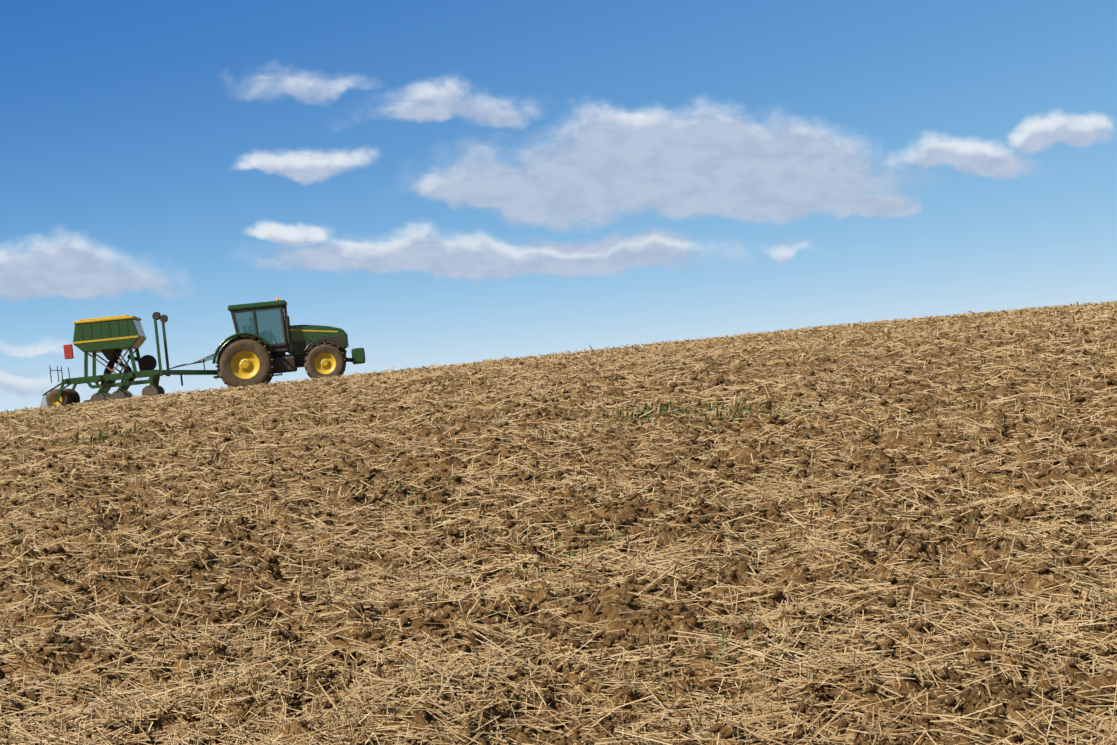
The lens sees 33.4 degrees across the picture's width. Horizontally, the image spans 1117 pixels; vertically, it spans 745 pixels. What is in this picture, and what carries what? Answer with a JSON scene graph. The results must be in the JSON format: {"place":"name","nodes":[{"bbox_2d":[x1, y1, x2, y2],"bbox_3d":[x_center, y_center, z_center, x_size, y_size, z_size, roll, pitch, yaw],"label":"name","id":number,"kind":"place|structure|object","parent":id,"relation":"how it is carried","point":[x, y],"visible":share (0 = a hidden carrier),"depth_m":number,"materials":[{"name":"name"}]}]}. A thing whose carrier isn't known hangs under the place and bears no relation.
{"place":"outdoors","nodes":[
{"label":"outdoors","id":0,"kind":"place"},
{"bbox_2d":[0,301,1116,744],"bbox_3d":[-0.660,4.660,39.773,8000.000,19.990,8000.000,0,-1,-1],"label":"field ground","id":1,"kind":"structure","parent":0,"point":[614,618],"depth_m":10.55,"materials":[{"name":"soil"}]},
{"bbox_2d":[40,312,219,406],"bbox_3d":[-14.923,-0.477,66.210,6.914,3.100,3.100,-6,0,-7],"label":"seed drill","id":2,"kind":"object","parent":1,"relation":"on","point":[111,338],"visible":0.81,"depth_m":64.90,"materials":[{"name":"metal"}]},
{"bbox_2d":[212,297,364,387],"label":"tractor","id":3,"kind":"object","parent":1,"relation":"on","point":[253,355],"visible":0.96,"depth_m":65.91,"materials":[{"name":"metal"}]},
{"bbox_2d":[0,300,1116,744],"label":"straw stubble","id":4,"kind":"object","parent":1,"relation":"on","point":[46,724],"visible":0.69,"depth_m":9.43,"materials":[{"name":"beige plant"}]},
{"bbox_2d":[52,396,1086,701],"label":"weed seedlings","id":5,"kind":"object","parent":1,"relation":"on","point":[662,410],"visible":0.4,"depth_m":16.33,"materials":[{"name":"green plant"}]},
{"bbox_2d":[0,0,1116,411],"label":"sky","id":6,"kind":"structure","parent":0,"point":[428,183],"materials":[{"name":"blue"}]}
]}

